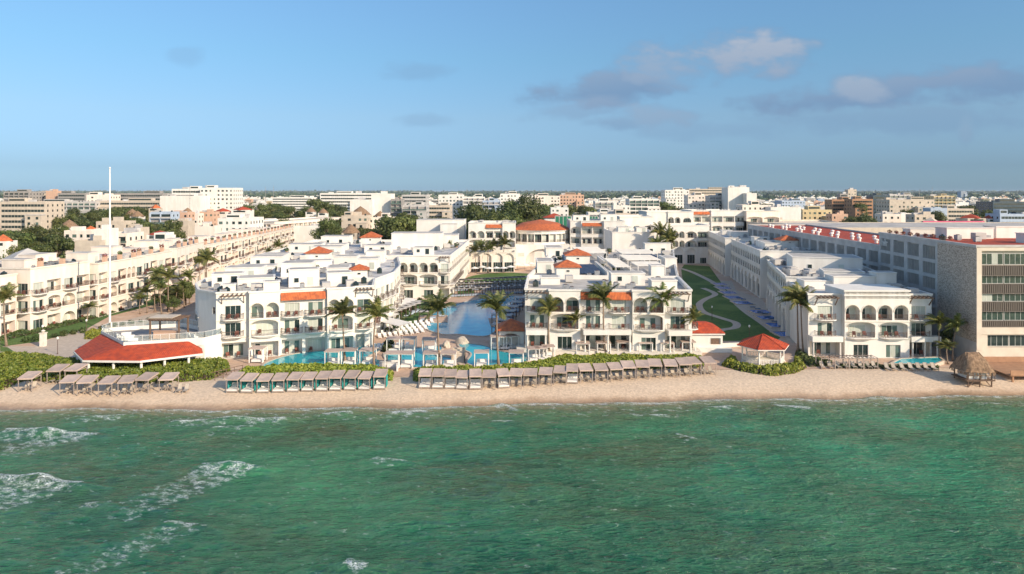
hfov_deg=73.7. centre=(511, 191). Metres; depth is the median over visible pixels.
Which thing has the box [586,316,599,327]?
window
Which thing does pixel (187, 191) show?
town building
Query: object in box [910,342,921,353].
window
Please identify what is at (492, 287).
lagoon cabana
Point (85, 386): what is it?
sun lounger
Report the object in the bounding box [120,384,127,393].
sun lounger
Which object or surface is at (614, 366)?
beach cabana
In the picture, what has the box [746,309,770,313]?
plunge pool
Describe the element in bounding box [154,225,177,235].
broadleaf tree
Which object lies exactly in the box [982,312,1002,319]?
window
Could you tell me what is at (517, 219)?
broadleaf tree
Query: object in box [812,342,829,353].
window
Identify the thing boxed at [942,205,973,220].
town building
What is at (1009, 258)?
window
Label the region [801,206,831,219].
town building
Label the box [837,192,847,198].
town building
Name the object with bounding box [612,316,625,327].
window
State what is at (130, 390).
sun lounger
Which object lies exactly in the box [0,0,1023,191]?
sky
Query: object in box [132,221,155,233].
broadleaf tree
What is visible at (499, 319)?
lagoon cabana
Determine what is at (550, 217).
roof pavilion
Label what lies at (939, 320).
palm tree
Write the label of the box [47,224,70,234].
broadleaf tree
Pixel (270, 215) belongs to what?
broadleaf tree
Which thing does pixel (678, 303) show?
window
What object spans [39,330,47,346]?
stone pier
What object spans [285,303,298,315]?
window
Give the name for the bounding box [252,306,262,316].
window
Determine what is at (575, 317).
palm tree
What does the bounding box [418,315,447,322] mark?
cabana
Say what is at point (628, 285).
rooftop unit
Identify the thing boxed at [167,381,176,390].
sun lounger
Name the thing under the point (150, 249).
parapet planter
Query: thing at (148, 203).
town building
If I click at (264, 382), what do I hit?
beach cabana
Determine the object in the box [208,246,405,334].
hotel block
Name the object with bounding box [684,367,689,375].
sun lounger
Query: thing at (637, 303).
window
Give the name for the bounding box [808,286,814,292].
rooftop unit
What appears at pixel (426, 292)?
window
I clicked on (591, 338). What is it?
window
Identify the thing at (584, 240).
window
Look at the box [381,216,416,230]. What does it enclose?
broadleaf tree
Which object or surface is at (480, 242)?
palm tree
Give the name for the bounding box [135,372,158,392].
beach cabana
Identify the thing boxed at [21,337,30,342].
round shrub
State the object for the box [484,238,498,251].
palm tree
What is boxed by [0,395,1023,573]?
sea
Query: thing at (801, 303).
palm tree
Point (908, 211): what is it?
broadleaf tree
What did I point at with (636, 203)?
town building
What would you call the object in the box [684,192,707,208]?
town building
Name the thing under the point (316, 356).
swimming pool
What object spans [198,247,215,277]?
palm tree
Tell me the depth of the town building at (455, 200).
640.00 m
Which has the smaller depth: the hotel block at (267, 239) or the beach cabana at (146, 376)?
the beach cabana at (146, 376)
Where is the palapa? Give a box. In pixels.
[949,352,995,387]
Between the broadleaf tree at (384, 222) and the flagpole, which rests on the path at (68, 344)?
the flagpole
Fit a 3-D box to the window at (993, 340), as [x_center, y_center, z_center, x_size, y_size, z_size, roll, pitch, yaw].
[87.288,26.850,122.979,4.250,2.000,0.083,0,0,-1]
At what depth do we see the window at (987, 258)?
122.46 m
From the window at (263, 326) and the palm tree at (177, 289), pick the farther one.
the palm tree at (177, 289)
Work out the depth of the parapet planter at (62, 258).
158.98 m
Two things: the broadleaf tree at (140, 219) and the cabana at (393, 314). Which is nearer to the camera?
the cabana at (393, 314)
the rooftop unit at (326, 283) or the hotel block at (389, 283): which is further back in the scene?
the hotel block at (389, 283)
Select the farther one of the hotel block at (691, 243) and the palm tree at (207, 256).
the hotel block at (691, 243)
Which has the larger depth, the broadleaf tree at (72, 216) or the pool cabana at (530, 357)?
the broadleaf tree at (72, 216)
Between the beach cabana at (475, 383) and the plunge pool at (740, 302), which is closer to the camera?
the beach cabana at (475, 383)
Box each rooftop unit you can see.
[201,282,207,287]
[237,285,243,290]
[251,283,255,290]
[322,281,330,287]
[345,279,354,286]
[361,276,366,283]
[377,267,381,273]
[400,248,411,252]
[444,244,453,247]
[533,279,538,286]
[562,284,568,288]
[565,275,572,282]
[625,283,631,288]
[661,251,672,254]
[769,259,780,264]
[786,266,796,268]
[786,269,802,275]
[791,247,798,250]
[801,270,815,275]
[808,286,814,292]
[887,283,906,286]
[904,287,918,292]
[939,234,945,240]
[954,234,961,239]
[971,233,990,238]
[973,236,981,241]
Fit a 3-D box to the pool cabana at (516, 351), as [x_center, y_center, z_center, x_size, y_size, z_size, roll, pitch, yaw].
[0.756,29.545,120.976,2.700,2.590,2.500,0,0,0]
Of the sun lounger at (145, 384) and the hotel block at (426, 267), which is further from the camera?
the hotel block at (426, 267)
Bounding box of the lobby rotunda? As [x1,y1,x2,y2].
[516,219,569,265]
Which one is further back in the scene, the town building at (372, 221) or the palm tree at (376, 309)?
the town building at (372, 221)
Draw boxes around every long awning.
[381,317,411,335]
[397,298,416,316]
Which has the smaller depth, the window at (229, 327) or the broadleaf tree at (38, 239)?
the window at (229, 327)
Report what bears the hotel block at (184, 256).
on the resort paving
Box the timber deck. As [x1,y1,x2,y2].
[984,357,1023,381]
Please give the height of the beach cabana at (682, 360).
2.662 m
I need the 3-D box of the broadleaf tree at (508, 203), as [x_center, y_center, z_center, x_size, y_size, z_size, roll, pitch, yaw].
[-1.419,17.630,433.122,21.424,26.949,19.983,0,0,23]
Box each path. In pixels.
[0,312,163,357]
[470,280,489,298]
[679,268,776,334]
[696,288,740,330]
[721,281,794,343]
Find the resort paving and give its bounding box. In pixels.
[9,264,956,376]
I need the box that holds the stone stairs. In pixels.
[451,347,464,363]
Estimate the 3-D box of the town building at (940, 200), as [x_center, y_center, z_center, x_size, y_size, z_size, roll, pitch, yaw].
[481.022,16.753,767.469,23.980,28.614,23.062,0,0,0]
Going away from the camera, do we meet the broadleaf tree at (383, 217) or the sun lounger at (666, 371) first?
the sun lounger at (666, 371)
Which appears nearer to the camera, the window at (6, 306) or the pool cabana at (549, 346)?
the pool cabana at (549, 346)
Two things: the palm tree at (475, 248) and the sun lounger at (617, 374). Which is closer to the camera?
the sun lounger at (617, 374)
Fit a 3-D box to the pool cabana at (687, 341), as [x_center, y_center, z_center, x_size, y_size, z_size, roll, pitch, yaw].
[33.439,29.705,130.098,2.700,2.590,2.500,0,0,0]
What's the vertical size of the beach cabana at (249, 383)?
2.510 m
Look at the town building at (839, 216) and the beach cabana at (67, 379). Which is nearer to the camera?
the beach cabana at (67, 379)
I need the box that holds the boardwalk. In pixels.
[211,365,247,378]
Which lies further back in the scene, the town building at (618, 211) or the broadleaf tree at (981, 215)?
the broadleaf tree at (981, 215)
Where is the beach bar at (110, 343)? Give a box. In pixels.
[73,318,221,368]
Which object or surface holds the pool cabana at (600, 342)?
on the resort paving
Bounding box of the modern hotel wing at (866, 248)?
[747,224,878,270]
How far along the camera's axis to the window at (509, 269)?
262.95 m
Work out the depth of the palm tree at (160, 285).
172.30 m
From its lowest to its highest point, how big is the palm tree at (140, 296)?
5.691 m
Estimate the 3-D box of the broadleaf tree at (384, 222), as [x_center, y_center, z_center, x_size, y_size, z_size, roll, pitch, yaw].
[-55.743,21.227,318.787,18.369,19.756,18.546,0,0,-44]
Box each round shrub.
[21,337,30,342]
[31,334,38,340]
[59,330,68,336]
[69,329,77,334]
[78,327,87,332]
[403,309,411,316]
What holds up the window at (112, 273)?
in the hotel block at (123, 284)
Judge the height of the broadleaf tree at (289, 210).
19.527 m
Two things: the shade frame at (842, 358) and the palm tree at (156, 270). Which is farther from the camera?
the palm tree at (156, 270)
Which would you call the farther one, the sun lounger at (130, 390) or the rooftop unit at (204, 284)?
the rooftop unit at (204, 284)
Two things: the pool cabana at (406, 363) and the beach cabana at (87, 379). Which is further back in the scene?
the pool cabana at (406, 363)
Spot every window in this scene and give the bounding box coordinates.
[1,304,8,313]
[1,323,6,332]
[18,284,27,293]
[18,301,27,311]
[18,321,27,329]
[33,282,42,293]
[33,299,42,311]
[33,318,42,329]
[47,281,53,290]
[47,315,52,323]
[48,298,52,306]
[64,277,72,288]
[77,277,82,284]
[77,293,82,301]
[77,309,81,317]
[90,290,95,299]
[90,307,95,315]
[111,271,114,280]
[128,283,132,291]
[137,266,141,275]
[137,281,141,288]
[223,343,242,356]
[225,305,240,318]
[225,323,240,335]
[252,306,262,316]
[255,342,274,354]
[256,322,272,333]
[267,305,277,315]
[284,340,298,352]
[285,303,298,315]
[285,320,298,332]
[308,302,322,313]
[308,318,322,330]
[308,338,321,350]
[331,337,348,347]
[332,318,347,328]
[357,299,369,311]
[357,315,369,327]
[357,335,364,346]
[400,265,407,271]
[404,277,413,283]
[404,290,412,297]
[410,265,417,271]
[420,265,427,271]
[424,277,433,283]
[424,290,432,296]
[430,265,437,271]
[441,264,447,271]
[441,276,447,283]
[442,289,447,296]
[471,262,479,271]
[482,262,490,271]
[493,262,501,271]
[504,262,513,271]
[528,234,533,241]
[529,335,544,345]
[530,298,543,309]
[530,315,543,326]
[535,234,540,241]
[542,234,547,239]
[550,234,554,241]
[552,300,562,310]
[557,317,571,326]
[558,337,571,348]
[566,300,577,310]
[572,238,578,242]
[583,229,590,233]
[583,239,590,242]
[586,300,599,310]
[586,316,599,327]
[586,335,600,346]
[610,335,626,346]
[612,300,625,311]
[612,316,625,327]
[634,301,645,310]
[640,318,654,327]
[641,338,655,349]
[650,301,660,311]
[667,336,684,347]
[671,299,684,311]
[671,316,684,328]
[675,255,681,262]
[687,255,694,262]
[698,233,706,237]
[698,242,706,246]
[700,258,705,262]
[712,218,719,221]
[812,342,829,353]
[818,306,831,318]
[818,323,831,334]
[846,308,854,318]
[849,325,864,335]
[854,345,867,356]
[862,308,870,318]
[878,308,886,318]
[881,325,896,335]
[886,345,899,357]
[894,308,902,318]
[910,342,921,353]
[911,306,924,318]
[911,323,924,334]
[982,253,1002,264]
[982,276,1002,283]
[982,294,1002,300]
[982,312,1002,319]
[988,335,1007,345]
[1004,253,1023,264]
[1004,276,1023,282]
[1004,294,1023,300]
[1004,312,1023,319]
[1009,335,1023,345]
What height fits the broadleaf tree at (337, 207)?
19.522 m
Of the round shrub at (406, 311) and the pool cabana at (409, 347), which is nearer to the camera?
the pool cabana at (409, 347)
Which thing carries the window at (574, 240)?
in the hotel block at (585, 231)
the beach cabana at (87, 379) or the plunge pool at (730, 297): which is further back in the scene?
the plunge pool at (730, 297)
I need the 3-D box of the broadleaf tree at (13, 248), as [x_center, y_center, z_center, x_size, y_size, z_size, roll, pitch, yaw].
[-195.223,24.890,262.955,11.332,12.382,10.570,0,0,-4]
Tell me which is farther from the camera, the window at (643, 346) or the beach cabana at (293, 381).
the window at (643, 346)
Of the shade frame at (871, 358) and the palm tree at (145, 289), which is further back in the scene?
the palm tree at (145, 289)
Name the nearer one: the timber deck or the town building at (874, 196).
the timber deck
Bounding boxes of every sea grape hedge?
[0,350,230,389]
[238,362,393,380]
[413,352,703,381]
[721,354,806,375]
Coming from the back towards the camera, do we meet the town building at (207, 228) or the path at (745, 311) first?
the town building at (207, 228)
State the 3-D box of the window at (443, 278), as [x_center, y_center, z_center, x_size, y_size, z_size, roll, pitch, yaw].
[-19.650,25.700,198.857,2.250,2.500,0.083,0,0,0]
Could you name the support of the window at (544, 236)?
in the lobby rotunda
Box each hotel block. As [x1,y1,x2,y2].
[0,252,90,330]
[0,273,17,335]
[57,251,146,316]
[91,245,172,300]
[122,238,204,284]
[187,232,259,277]
[195,267,380,358]
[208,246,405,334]
[228,224,293,253]
[264,217,340,226]
[270,231,469,297]
[417,219,515,268]
[516,271,701,356]
[523,242,679,296]
[567,214,624,248]
[604,226,654,248]
[617,215,653,229]
[638,210,693,222]
[650,223,709,263]
[680,209,746,230]
[743,210,780,230]
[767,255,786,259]
[789,271,940,357]
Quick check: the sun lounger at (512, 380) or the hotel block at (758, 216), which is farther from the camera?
the hotel block at (758, 216)
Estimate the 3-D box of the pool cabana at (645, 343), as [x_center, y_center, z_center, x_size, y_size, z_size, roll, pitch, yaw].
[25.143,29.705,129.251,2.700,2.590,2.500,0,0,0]
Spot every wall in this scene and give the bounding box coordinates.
[379,361,398,370]
[723,342,740,346]
[922,221,984,221]
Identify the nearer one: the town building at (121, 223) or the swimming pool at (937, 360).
the swimming pool at (937, 360)
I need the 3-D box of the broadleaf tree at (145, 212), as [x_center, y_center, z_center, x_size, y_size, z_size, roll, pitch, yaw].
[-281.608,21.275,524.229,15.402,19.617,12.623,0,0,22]
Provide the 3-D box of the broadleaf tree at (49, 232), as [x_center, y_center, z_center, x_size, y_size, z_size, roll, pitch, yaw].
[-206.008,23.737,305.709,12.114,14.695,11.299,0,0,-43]
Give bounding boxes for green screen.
[555,216,571,226]
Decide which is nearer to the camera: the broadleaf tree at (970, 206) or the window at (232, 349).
the window at (232, 349)
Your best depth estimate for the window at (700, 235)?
295.29 m
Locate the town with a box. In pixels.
[0,194,1023,211]
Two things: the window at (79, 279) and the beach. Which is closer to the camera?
the beach
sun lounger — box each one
[21,381,30,389]
[28,381,37,390]
[62,384,70,392]
[79,384,87,393]
[86,384,95,391]
[100,385,110,394]
[108,385,116,394]
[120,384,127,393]
[126,384,134,393]
[138,382,147,390]
[144,382,154,389]
[161,381,168,390]
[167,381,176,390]
[175,383,182,392]
[182,383,189,392]
[483,379,488,387]
[490,379,494,385]
[510,377,514,386]
[540,375,544,382]
[555,374,559,382]
[585,373,591,381]
[601,372,606,380]
[614,371,621,379]
[628,370,633,378]
[664,368,669,376]
[670,368,676,376]
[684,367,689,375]
[693,366,698,374]
[883,362,891,370]
[890,362,898,370]
[899,362,907,370]
[907,362,915,369]
[915,362,924,369]
[922,362,931,370]
[930,362,938,370]
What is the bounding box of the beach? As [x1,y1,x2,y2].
[0,368,1023,410]
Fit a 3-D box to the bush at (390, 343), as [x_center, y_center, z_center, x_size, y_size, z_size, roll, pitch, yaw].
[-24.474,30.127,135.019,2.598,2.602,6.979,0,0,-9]
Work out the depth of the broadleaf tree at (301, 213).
536.21 m
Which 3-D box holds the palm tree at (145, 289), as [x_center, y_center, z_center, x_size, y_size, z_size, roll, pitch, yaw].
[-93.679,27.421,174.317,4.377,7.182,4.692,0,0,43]
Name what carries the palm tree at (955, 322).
on the resort paving
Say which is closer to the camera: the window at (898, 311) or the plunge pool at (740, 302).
the window at (898, 311)
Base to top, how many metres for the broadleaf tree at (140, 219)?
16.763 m
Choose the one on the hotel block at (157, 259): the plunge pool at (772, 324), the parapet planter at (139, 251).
the parapet planter at (139, 251)
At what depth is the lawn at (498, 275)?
249.07 m
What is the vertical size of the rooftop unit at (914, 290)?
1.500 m
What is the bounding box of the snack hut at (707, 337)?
[692,321,731,352]
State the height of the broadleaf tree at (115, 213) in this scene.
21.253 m
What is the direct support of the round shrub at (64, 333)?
on the path at (68, 344)
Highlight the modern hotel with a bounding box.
[878,225,1023,356]
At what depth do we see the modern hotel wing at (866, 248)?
198.12 m
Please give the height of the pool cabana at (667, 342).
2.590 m
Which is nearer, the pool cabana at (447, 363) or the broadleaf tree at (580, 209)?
the pool cabana at (447, 363)
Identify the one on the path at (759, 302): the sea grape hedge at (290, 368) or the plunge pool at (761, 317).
the plunge pool at (761, 317)
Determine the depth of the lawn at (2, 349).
133.97 m
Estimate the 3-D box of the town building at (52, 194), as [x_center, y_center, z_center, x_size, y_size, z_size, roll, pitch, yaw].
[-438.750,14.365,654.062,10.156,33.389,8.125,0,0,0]
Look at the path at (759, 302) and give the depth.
194.26 m
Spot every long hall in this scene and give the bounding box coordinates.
[744,220,834,230]
[761,222,1023,232]
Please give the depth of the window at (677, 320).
129.57 m
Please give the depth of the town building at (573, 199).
720.00 m
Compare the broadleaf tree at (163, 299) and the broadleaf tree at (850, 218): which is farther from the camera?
the broadleaf tree at (850, 218)
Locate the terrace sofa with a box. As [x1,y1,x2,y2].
[121,332,130,335]
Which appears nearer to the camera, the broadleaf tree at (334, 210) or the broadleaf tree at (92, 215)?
the broadleaf tree at (92, 215)
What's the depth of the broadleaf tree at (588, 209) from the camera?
474.33 m
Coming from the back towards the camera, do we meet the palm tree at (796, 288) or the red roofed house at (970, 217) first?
the red roofed house at (970, 217)
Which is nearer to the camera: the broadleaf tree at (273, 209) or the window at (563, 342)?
the window at (563, 342)
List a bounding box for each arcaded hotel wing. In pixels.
[708,230,750,275]
[730,235,818,298]
[766,253,875,335]
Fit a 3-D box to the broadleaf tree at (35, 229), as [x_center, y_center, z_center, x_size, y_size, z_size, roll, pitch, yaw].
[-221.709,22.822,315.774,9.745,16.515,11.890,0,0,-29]
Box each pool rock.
[442,340,450,347]
[455,336,468,344]
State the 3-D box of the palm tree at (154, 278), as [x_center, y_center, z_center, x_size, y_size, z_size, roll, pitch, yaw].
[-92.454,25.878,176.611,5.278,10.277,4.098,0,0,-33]
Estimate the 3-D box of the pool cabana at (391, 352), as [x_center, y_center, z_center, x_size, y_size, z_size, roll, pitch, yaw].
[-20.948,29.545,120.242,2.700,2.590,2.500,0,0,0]
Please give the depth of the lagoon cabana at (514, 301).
176.93 m
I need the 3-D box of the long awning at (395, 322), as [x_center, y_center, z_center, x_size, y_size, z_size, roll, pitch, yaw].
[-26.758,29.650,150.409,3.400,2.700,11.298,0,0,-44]
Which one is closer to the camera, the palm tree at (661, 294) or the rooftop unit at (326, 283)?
the palm tree at (661, 294)
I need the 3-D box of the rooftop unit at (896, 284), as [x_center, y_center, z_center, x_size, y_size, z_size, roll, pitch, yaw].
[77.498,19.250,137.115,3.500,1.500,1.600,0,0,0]
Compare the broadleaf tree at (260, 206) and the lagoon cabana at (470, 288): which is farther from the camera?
the broadleaf tree at (260, 206)
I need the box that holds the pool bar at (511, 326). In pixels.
[495,319,524,348]
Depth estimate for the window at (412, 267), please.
199.41 m
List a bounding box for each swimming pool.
[261,343,388,366]
[382,345,456,368]
[425,295,520,336]
[457,343,529,366]
[888,356,944,366]
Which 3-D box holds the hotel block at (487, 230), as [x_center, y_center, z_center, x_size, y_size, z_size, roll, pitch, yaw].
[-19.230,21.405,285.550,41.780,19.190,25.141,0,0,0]
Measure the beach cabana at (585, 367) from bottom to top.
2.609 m
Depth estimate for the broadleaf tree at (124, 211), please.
446.42 m
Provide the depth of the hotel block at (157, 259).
198.20 m
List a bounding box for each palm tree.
[0,282,24,346]
[80,301,98,320]
[130,292,149,313]
[136,285,155,312]
[144,273,165,311]
[146,264,167,305]
[151,279,170,313]
[156,266,180,311]
[169,284,185,309]
[172,278,190,307]
[180,268,196,303]
[193,257,203,279]
[194,248,219,277]
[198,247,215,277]
[271,239,285,248]
[324,296,358,360]
[356,295,395,364]
[415,289,455,364]
[469,243,481,272]
[473,239,487,251]
[476,289,513,364]
[482,240,494,272]
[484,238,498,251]
[495,233,513,251]
[535,294,561,350]
[562,308,585,328]
[585,281,619,352]
[640,282,679,329]
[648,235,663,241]
[650,221,667,238]
[659,223,677,241]
[663,229,679,246]
[681,304,704,344]
[775,281,809,350]
[782,287,815,351]
[923,310,950,356]
[933,338,957,363]
[943,312,966,360]
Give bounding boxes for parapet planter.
[37,257,43,266]
[59,254,65,263]
[102,253,107,261]
[117,251,122,259]
[131,249,135,256]
[137,248,141,254]
[148,246,152,253]
[159,244,163,251]
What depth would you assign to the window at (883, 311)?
128.47 m
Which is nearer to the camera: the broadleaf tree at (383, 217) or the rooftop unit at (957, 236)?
the rooftop unit at (957, 236)
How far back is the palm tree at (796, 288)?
131.00 m
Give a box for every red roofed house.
[0,234,17,258]
[147,231,164,238]
[149,204,162,212]
[216,208,230,217]
[231,207,253,216]
[921,217,936,221]
[956,214,985,221]
[984,215,992,221]
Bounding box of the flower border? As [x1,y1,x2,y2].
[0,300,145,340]
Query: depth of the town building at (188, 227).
361.97 m
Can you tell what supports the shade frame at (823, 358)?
on the resort paving
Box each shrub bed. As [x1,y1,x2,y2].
[84,328,100,338]
[795,349,831,366]
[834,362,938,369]
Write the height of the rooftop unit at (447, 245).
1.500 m
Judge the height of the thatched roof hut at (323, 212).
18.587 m
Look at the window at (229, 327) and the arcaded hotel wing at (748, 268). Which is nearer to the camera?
the window at (229, 327)
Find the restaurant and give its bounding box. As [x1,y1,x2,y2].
[469,250,514,271]
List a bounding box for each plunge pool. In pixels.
[711,283,729,285]
[713,286,732,288]
[718,291,738,293]
[723,296,745,298]
[730,301,755,304]
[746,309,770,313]
[753,315,773,319]
[762,322,780,327]
[769,331,789,336]
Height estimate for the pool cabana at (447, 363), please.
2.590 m
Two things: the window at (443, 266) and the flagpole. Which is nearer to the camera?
the flagpole
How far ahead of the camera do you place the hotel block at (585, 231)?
287.22 m
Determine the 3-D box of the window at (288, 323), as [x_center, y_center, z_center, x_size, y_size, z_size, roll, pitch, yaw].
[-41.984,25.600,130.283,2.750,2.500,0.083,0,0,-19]
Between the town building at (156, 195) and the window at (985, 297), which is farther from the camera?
the town building at (156, 195)
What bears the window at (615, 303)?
in the hotel block at (563, 336)
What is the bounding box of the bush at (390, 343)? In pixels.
[381,340,393,351]
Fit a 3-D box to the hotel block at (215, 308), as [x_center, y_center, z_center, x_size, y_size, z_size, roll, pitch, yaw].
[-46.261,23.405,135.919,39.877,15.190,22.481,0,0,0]
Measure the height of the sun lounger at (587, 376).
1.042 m
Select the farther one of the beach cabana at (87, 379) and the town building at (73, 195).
the town building at (73, 195)
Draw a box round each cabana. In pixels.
[17,371,41,391]
[46,364,69,383]
[59,374,81,395]
[64,363,87,381]
[76,375,98,395]
[97,375,120,396]
[117,374,137,395]
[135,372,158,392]
[158,372,179,391]
[225,372,244,392]
[240,373,258,392]
[248,345,266,362]
[256,373,273,392]
[271,372,288,392]
[286,372,304,392]
[300,372,317,391]
[315,371,331,391]
[324,348,342,363]
[329,370,345,390]
[340,347,357,363]
[343,370,360,390]
[358,371,374,390]
[359,347,376,363]
[373,369,387,389]
[384,350,401,367]
[386,313,399,319]
[386,336,401,350]
[398,350,414,367]
[399,305,411,316]
[401,336,416,349]
[402,303,415,314]
[407,302,420,312]
[410,300,422,310]
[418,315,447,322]
[418,368,431,388]
[422,337,436,352]
[423,350,437,366]
[431,368,445,388]
[440,350,456,366]
[444,369,456,388]
[454,287,463,296]
[455,370,469,388]
[459,287,469,296]
[465,287,474,295]
[469,368,481,388]
[470,286,480,295]
[474,349,488,366]
[476,286,485,295]
[482,369,495,389]
[487,286,496,294]
[488,318,495,326]
[490,334,503,349]
[495,318,510,321]
[496,368,509,388]
[498,334,511,348]
[505,334,518,347]
[507,305,519,316]
[509,349,523,363]
[509,368,523,388]
[510,300,522,310]
[513,296,524,306]
[514,284,524,293]
[523,368,537,387]
[526,346,539,360]
[534,345,547,358]
[538,367,552,385]
[541,344,554,358]
[553,365,567,384]
[566,363,577,383]
[575,341,589,354]
[577,363,592,382]
[592,363,608,381]
[595,340,610,353]
[606,362,623,381]
[616,340,631,350]
[620,360,635,379]
[635,360,649,374]
[638,342,652,351]
[647,358,661,378]
[660,340,674,351]
[662,359,677,377]
[675,357,691,376]
[679,339,695,349]
[684,356,701,373]
[698,356,716,374]
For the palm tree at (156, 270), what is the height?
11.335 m
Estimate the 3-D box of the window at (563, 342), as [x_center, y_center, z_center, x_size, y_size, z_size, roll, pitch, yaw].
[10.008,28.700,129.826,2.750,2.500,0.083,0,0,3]
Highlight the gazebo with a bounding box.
[737,334,788,364]
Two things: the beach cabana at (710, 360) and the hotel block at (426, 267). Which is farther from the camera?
the hotel block at (426, 267)
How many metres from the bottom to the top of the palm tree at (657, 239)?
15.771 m
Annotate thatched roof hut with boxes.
[58,219,77,229]
[125,209,135,217]
[130,211,144,220]
[306,207,315,216]
[318,208,327,216]
[342,224,360,239]
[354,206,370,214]
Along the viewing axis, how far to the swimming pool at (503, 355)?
128.82 m
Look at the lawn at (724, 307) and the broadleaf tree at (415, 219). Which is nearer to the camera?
the lawn at (724, 307)
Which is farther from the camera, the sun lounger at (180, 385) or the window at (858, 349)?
the window at (858, 349)
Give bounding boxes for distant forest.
[0,190,1023,199]
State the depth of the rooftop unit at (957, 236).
141.22 m
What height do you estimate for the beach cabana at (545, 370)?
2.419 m
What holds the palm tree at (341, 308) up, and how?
on the resort paving
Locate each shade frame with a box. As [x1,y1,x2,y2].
[815,355,834,368]
[829,355,848,368]
[843,355,863,368]
[857,355,877,368]
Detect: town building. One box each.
[0,198,64,232]
[3,189,44,201]
[44,199,101,215]
[46,189,60,198]
[58,191,88,200]
[64,226,93,255]
[75,234,119,251]
[86,192,120,200]
[94,224,118,244]
[96,198,159,209]
[96,217,135,230]
[115,191,171,199]
[119,228,143,246]
[129,224,148,239]
[146,232,182,240]
[149,210,179,224]
[160,193,209,211]
[172,186,201,195]
[172,218,194,238]
[175,210,194,219]
[193,211,203,225]
[195,222,220,235]
[200,185,242,210]
[200,209,219,224]
[218,214,263,232]
[272,195,316,210]
[293,224,319,242]
[320,191,380,210]
[341,211,371,233]
[350,197,373,215]
[370,213,394,229]
[371,191,394,215]
[391,197,403,215]
[402,192,428,204]
[402,201,428,218]
[429,203,451,218]
[438,193,463,218]
[463,194,484,206]
[483,198,500,210]
[500,191,519,205]
[534,193,559,205]
[550,205,568,215]
[559,193,583,207]
[586,209,608,218]
[593,198,618,210]
[600,209,636,214]
[611,203,629,212]
[625,196,659,214]
[661,188,688,207]
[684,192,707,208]
[686,187,721,195]
[705,193,721,208]
[722,185,748,208]
[736,201,767,209]
[743,192,756,203]
[765,204,800,219]
[775,199,804,207]
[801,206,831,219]
[825,197,848,213]
[826,211,847,221]
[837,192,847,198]
[844,196,872,218]
[845,188,856,198]
[866,193,889,217]
[875,211,900,221]
[876,197,933,212]
[887,193,913,198]
[894,212,910,221]
[906,211,933,221]
[923,194,954,207]
[923,207,946,220]
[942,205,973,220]
[957,191,967,198]
[976,199,1023,213]
[985,209,1023,221]
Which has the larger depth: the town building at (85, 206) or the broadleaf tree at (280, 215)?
the town building at (85, 206)
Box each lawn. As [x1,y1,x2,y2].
[0,295,166,345]
[0,346,12,351]
[393,299,433,332]
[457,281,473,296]
[465,273,527,285]
[681,265,779,340]
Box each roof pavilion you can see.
[0,248,58,260]
[543,213,560,221]
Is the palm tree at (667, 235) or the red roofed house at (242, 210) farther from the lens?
the red roofed house at (242, 210)
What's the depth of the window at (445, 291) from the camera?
200.19 m
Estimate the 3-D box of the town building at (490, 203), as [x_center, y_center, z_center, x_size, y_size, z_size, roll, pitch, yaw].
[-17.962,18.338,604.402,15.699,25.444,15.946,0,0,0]
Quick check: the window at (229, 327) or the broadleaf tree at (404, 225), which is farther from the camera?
the broadleaf tree at (404, 225)
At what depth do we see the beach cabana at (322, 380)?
108.38 m
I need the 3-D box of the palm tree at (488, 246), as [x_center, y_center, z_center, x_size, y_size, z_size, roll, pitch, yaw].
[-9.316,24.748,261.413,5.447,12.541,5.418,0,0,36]
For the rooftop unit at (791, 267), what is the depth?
158.14 m
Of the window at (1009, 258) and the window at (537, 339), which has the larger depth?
the window at (537, 339)
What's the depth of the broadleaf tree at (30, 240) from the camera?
289.98 m
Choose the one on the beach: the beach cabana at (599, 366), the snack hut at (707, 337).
the beach cabana at (599, 366)
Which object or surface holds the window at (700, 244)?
in the hotel block at (691, 243)
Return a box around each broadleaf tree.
[0,229,35,244]
[0,245,17,259]
[6,232,28,247]
[18,242,29,250]
[19,223,43,236]
[19,244,51,251]
[30,240,42,247]
[33,232,46,242]
[37,228,63,243]
[43,234,74,256]
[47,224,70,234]
[52,215,67,228]
[65,212,77,220]
[67,207,82,217]
[73,216,91,227]
[82,210,101,220]
[87,207,106,214]
[99,209,128,220]
[100,208,120,220]
[117,207,130,211]
[121,211,132,219]
[126,216,143,222]
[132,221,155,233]
[138,207,148,221]
[149,223,158,231]
[150,293,163,305]
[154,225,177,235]
[158,295,176,309]
[161,286,177,295]
[162,218,186,238]
[163,298,180,312]
[169,292,182,300]
[178,282,194,298]
[181,285,194,304]
[250,203,269,213]
[252,209,268,216]
[264,213,274,219]
[265,203,280,208]
[267,207,279,212]
[271,212,287,218]
[276,206,295,218]
[294,205,314,217]
[306,198,334,210]
[309,227,329,239]
[315,217,340,238]
[326,209,337,216]
[328,212,336,216]
[328,225,344,234]
[333,218,341,225]
[334,204,348,211]
[337,210,345,216]
[358,227,371,239]
[370,227,388,239]
[374,216,411,239]
[379,213,394,224]
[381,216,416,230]
[386,227,407,237]
[397,212,420,218]
[406,215,422,230]
[454,200,488,223]
[458,205,485,237]
[483,212,512,220]
[485,207,503,215]
[497,198,519,211]
[497,214,523,224]
[502,204,525,221]
[508,201,542,221]
[516,193,542,219]
[537,204,549,214]
[561,204,577,211]
[577,205,589,212]
[582,207,596,214]
[659,201,676,209]
[840,216,856,221]
[854,202,867,214]
[854,214,877,221]
[900,208,913,212]
[931,210,946,220]
[941,325,954,342]
[958,205,978,215]
[971,209,992,217]
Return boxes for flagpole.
[109,167,110,321]

